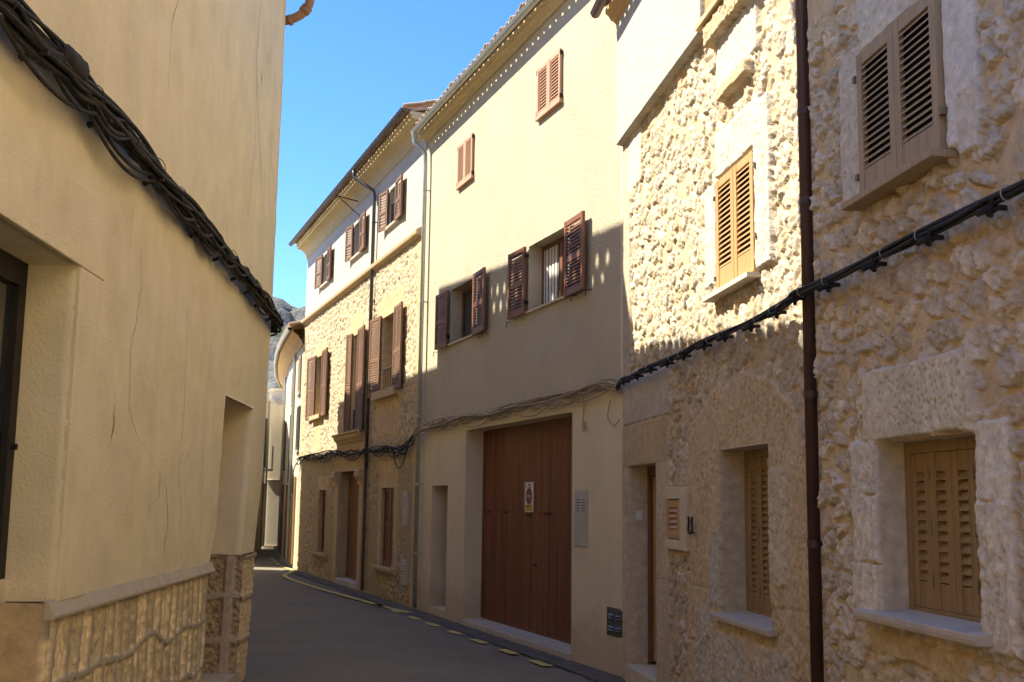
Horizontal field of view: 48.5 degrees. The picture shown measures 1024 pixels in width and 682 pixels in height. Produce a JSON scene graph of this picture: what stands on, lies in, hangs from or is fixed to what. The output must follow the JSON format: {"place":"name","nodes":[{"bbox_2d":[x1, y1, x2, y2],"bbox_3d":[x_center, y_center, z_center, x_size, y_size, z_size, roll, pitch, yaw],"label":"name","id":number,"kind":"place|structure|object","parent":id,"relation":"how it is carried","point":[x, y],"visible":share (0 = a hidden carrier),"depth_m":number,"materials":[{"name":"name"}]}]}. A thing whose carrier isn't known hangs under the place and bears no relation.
{"place":"outdoors","nodes":[
{"label":"outdoors","id":0,"kind":"place"},
{"bbox_2d":[265,297,305,471],"bbox_3d":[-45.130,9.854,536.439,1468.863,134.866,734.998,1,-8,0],"label":"mountain","id":1,"kind":"structure","parent":0,"point":[289,312],"depth_m":572.09,"materials":[{"name":"stone"}]},
{"bbox_2d":[273,0,525,307],"label":"sky","id":2,"kind":"structure","parent":0,"point":[349,66],"materials":[{"name":"blue"}]},
{"bbox_2d":[241,549,622,681],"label":"road","id":3,"kind":"structure","parent":0,"point":[299,632],"depth_m":13.70,"materials":[{"name":"grey asphalt"}]},
{"bbox_2d":[0,0,314,681],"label":"town house","id":4,"kind":"structure","parent":3,"relation":"on","point":[135,330],"depth_m":7.02,"materials":[{"name":"beige paint"}]},
{"bbox_2d":[0,248,27,578],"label":"window","id":5,"kind":"structure","parent":4,"relation":"in","point":[13,271],"depth_m":5.67,"materials":[{"name":"metal"}]},
{"bbox_2d":[0,0,283,336],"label":"cable bundle","id":6,"kind":"object","parent":4,"relation":"attached to","point":[67,65],"visible":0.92,"depth_m":6.06,"materials":[{"name":"black rubber"}]},
{"bbox_2d":[254,397,273,551],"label":"town house","id":7,"kind":"structure","parent":3,"relation":"on","point":[260,536],"depth_m":40.32,"materials":[{"name":"paint"}]},
{"bbox_2d":[260,483,264,546],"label":"door","id":8,"kind":"structure","parent":7,"relation":"in","point":[263,496],"depth_m":40.04,"materials":[{"name":"orange wood"}]},
{"bbox_2d":[264,418,267,467],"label":"window","id":9,"kind":"structure","parent":7,"relation":"in","point":[266,428],"depth_m":40.38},
{"bbox_2d":[262,388,285,548],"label":"town house","id":10,"kind":"structure","parent":3,"relation":"on","point":[273,477],"depth_m":41.00,"materials":[{"name":"paint"}]},
{"bbox_2d":[273,320,304,568],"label":"town house","id":11,"kind":"structure","parent":3,"relation":"on","point":[288,365],"depth_m":31.26,"materials":[{"name":"white paint"}]},
{"bbox_2d":[279,485,283,554],"bbox_3d":[-7.003,5.426,34.581,0.050,2.080,1.060,3,-8,-13],"label":"door","id":12,"kind":"structure","parent":11,"relation":"in","point":[282,492],"depth_m":34.14,"materials":[{"name":"brown paint"}]},
{"bbox_2d":[282,421,285,472],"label":"window","id":13,"kind":"structure","parent":11,"relation":"in","point":[283,471],"depth_m":34.61,"materials":[{"name":"white paint"}]},
{"bbox_2d":[283,485,287,558],"bbox_3d":[-6.271,5.018,31.661,0.050,2.080,0.960,3,-8,-15],"label":"door","id":14,"kind":"structure","parent":11,"relation":"in","point":[286,501],"depth_m":31.93,"materials":[{"name":"brown paint"}]},
{"bbox_2d":[286,415,290,484],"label":"window","id":15,"kind":"structure","parent":11,"relation":"in","point":[290,415],"depth_m":31.95,"materials":[{"name":"white paint"}]},
{"bbox_2d":[289,477,296,563],"bbox_3d":[-5.732,4.673,29.731,0.050,2.230,0.760,3,-8,-16],"label":"door","id":16,"kind":"structure","parent":11,"relation":"in","point":[292,519],"depth_m":29.50,"materials":[{"name":"brown wood"}]},
{"bbox_2d":[294,405,300,452],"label":"window","id":17,"kind":"structure","parent":11,"relation":"in","point":[298,408],"depth_m":29.55,"materials":[{"name":"white paint"}]},
{"bbox_2d":[296,354,301,396],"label":"window","id":18,"kind":"structure","parent":11,"relation":"in","point":[298,394],"depth_m":29.87,"materials":[{"name":"brown paint"}]},
{"bbox_2d":[270,558,552,665],"bbox_3d":[-3.757,4.949,22.934,0.865,0.001,23.392,4,-9,-19],"label":"road marking","id":19,"kind":"object","parent":3,"relation":"on","point":[456,632],"visible":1,"depth_m":18.06,"materials":[{"name":"yellow paint"}]},
{"bbox_2d":[285,570,624,681],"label":"road edge","id":20,"kind":"object","parent":3,"relation":"on","point":[595,674],"visible":1,"depth_m":14.51,"materials":[{"name":"concrete"}]},
{"bbox_2d":[411,0,623,676],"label":"town house","id":21,"kind":"structure","parent":3,"relation":"on","point":[521,286],"depth_m":14.72,"materials":[{"name":"paint"}]},
{"bbox_2d":[429,605,444,618],"bbox_3d":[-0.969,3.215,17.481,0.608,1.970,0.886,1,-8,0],"label":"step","id":22,"kind":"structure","parent":21,"relation":"in","point":[439,611],"depth_m":17.33,"materials":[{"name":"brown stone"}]},
{"bbox_2d":[434,267,485,349],"bbox_3d":[-0.663,-0.434,17.037,0.321,0.895,2.370,4,-9,-20],"label":"window","id":23,"kind":"structure","parent":21,"relation":"in","point":[470,304],"depth_m":17.42,"materials":[{"name":"red wood"}]},
{"bbox_2d":[456,133,474,190],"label":"window","id":24,"kind":"structure","parent":21,"relation":"in","point":[465,151],"depth_m":17.27,"materials":[{"name":"red wood"}]},
{"bbox_2d":[412,378,620,438],"bbox_3d":[-0.221,0.980,15.209,0.182,0.318,7.612,4,-9,-21],"label":"cable bundle","id":25,"kind":"object","parent":21,"relation":"attached to","point":[604,382],"visible":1,"depth_m":14.09,"materials":[{"name":"black rubber"}]},
{"bbox_2d":[481,417,571,643],"bbox_3d":[0.285,2.408,14.660,0.095,2.800,3.840,4,-9,-20],"label":"garage door","id":26,"kind":"structure","parent":21,"relation":"in","point":[526,562],"depth_m":14.74,"materials":[{"name":"brown wood"}]},
{"bbox_2d":[525,482,533,511],"bbox_3d":[0.222,2.029,14.786,0.010,0.385,0.300,4,-9,-20],"label":"parking sign","id":27,"kind":"object","parent":26,"relation":"attached to","point":[529,496],"visible":1,"depth_m":14.77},
{"bbox_2d":[507,211,584,319],"bbox_3d":[0.513,-0.861,13.946,0.321,0.895,2.440,4,-9,-20],"label":"window","id":28,"kind":"structure","parent":21,"relation":"in","point":[556,258],"depth_m":14.19,"materials":[{"name":"red wood"}]},
{"bbox_2d":[535,48,562,121],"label":"window","id":29,"kind":"structure","parent":21,"relation":"in","point":[549,95],"depth_m":14.19,"materials":[{"name":"red wood"}]},
{"label":"ground","id":30,"kind":"structure","parent":0,"visible":0},
{"bbox_2d":[289,99,436,608],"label":"town house","id":31,"kind":"structure","parent":30,"relation":"on","point":[356,239],"depth_m":22.54,"materials":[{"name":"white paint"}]},
{"bbox_2d":[292,459,299,492],"bbox_3d":[-5.494,3.410,28.835,0.090,0.907,0.720,5,-9,-24],"label":"cable drop","id":32,"kind":"object","parent":31,"relation":"attached to","point":[292,476],"visible":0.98,"depth_m":28.91,"materials":[{"name":"black rubber"}]},
{"bbox_2d":[305,347,327,420],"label":"window","id":33,"kind":"structure","parent":31,"relation":"in","point":[313,417],"depth_m":27.46,"materials":[{"name":"brown paint"}]},
{"bbox_2d":[309,490,326,559],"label":"window","id":34,"kind":"structure","parent":31,"relation":"in","point":[315,554],"depth_m":26.09,"materials":[{"name":"brown wood"}]},
{"bbox_2d":[314,244,331,288],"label":"window","id":35,"kind":"structure","parent":31,"relation":"in","point":[320,258],"depth_m":27.51,"materials":[{"name":"brown paint"}]},
{"bbox_2d":[334,472,358,589],"bbox_3d":[-3.222,3.829,23.250,0.310,2.330,2.050,4,-9,-20],"label":"door","id":36,"kind":"structure","parent":31,"relation":"in","point":[349,581],"depth_m":23.73,"materials":[{"name":"brown wood"}]},
{"bbox_2d":[343,325,364,432],"bbox_3d":[-3.180,0.824,23.287,0.147,2.110,1.600,4,-9,-20],"label":"window","id":37,"kind":"structure","parent":31,"relation":"in","point":[349,338],"depth_m":23.29,"materials":[{"name":"brown paint"}]},
{"bbox_2d":[345,210,365,261],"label":"window","id":38,"kind":"structure","parent":31,"relation":"in","point":[361,233],"depth_m":24.42,"materials":[{"name":"brown paint"}]},
{"bbox_2d":[296,434,415,468],"bbox_3d":[-3.535,2.478,23.758,0.168,0.587,10.946,4,-9,-20],"label":"cable bundle","id":39,"kind":"object","parent":31,"relation":"attached to","point":[387,448],"visible":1,"depth_m":21.75,"materials":[{"name":"black rubber"}]},
{"bbox_2d":[369,488,396,575],"bbox_3d":[-2.239,3.393,20.366,0.249,1.520,1.460,4,-9,-20],"label":"window","id":40,"kind":"structure","parent":31,"relation":"in","point":[389,492],"depth_m":20.44,"materials":[{"name":"brown wood"}]},
{"bbox_2d":[368,301,402,400],"bbox_3d":[-2.197,0.256,21.064,0.400,1.610,2.320,4,-9,-20],"label":"window","id":41,"kind":"structure","parent":31,"relation":"in","point":[377,394],"depth_m":21.25,"materials":[{"name":"brown paint"}]},
{"bbox_2d":[378,173,402,232],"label":"window","id":42,"kind":"structure","parent":31,"relation":"in","point":[395,215],"depth_m":21.62,"materials":[{"name":"brown paint"}]},
{"bbox_2d":[590,0,827,681],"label":"stone house","id":43,"kind":"structure","parent":30,"relation":"on","point":[721,440],"depth_m":8.59,"materials":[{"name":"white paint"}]},
{"bbox_2d":[625,466,656,681],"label":"door","id":44,"kind":"structure","parent":43,"relation":"in","point":[633,672],"depth_m":11.15,"materials":[{"name":"brown wood"}]},
{"bbox_2d":[687,516,694,534],"bbox_3d":[1.449,1.473,9.074,0.075,0.148,0.126,2,-8,-7],"label":"horseshoe","id":45,"kind":"object","parent":43,"relation":"attached to","point":[688,526],"visible":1,"depth_m":9.06,"materials":[{"name":"metal"}]},
{"bbox_2d":[705,0,712,10],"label":"window","id":46,"kind":"structure","parent":43,"relation":"in","point":[707,2],"depth_m":8.87,"materials":[{"name":"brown wood"}]},
{"bbox_2d":[702,150,761,302],"bbox_3d":[1.606,-0.828,8.349,0.120,0.928,1.064,2,-8,-7],"label":"window","id":47,"kind":"structure","parent":43,"relation":"in","point":[734,200],"depth_m":8.25,"materials":[{"name":"yellow wood"}]},
{"bbox_2d":[744,448,772,617],"bbox_3d":[1.831,1.344,7.973,0.053,1.190,1.040,2,-8,-7],"label":"window","id":48,"kind":"structure","parent":43,"relation":"in","point":[758,601],"depth_m":8.25,"materials":[{"name":"orange wood"}]},
{"bbox_2d":[807,0,1023,681],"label":"stone house","id":49,"kind":"structure","parent":30,"relation":"on","point":[916,109],"depth_m":5.30,"materials":[{"name":"beige stone"}]},
{"bbox_2d":[615,179,1023,389],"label":"cable bundle","id":50,"kind":"object","parent":49,"relation":"attached to","point":[990,205],"visible":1,"depth_m":5.59,"materials":[{"name":"black rubber"}]},
{"bbox_2d":[841,0,957,211],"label":"window","id":51,"kind":"structure","parent":49,"relation":"in","point":[902,110],"depth_m":5.44,"materials":[{"name":"brown wood"}]},
{"bbox_2d":[903,436,981,622],"bbox_3d":[2.017,0.855,5.157,0.054,0.825,0.890,2,-8,-7],"label":"window","id":52,"kind":"structure","parent":49,"relation":"in","point":[944,565],"depth_m":5.26,"materials":[{"name":"orange wood"}]}
]}

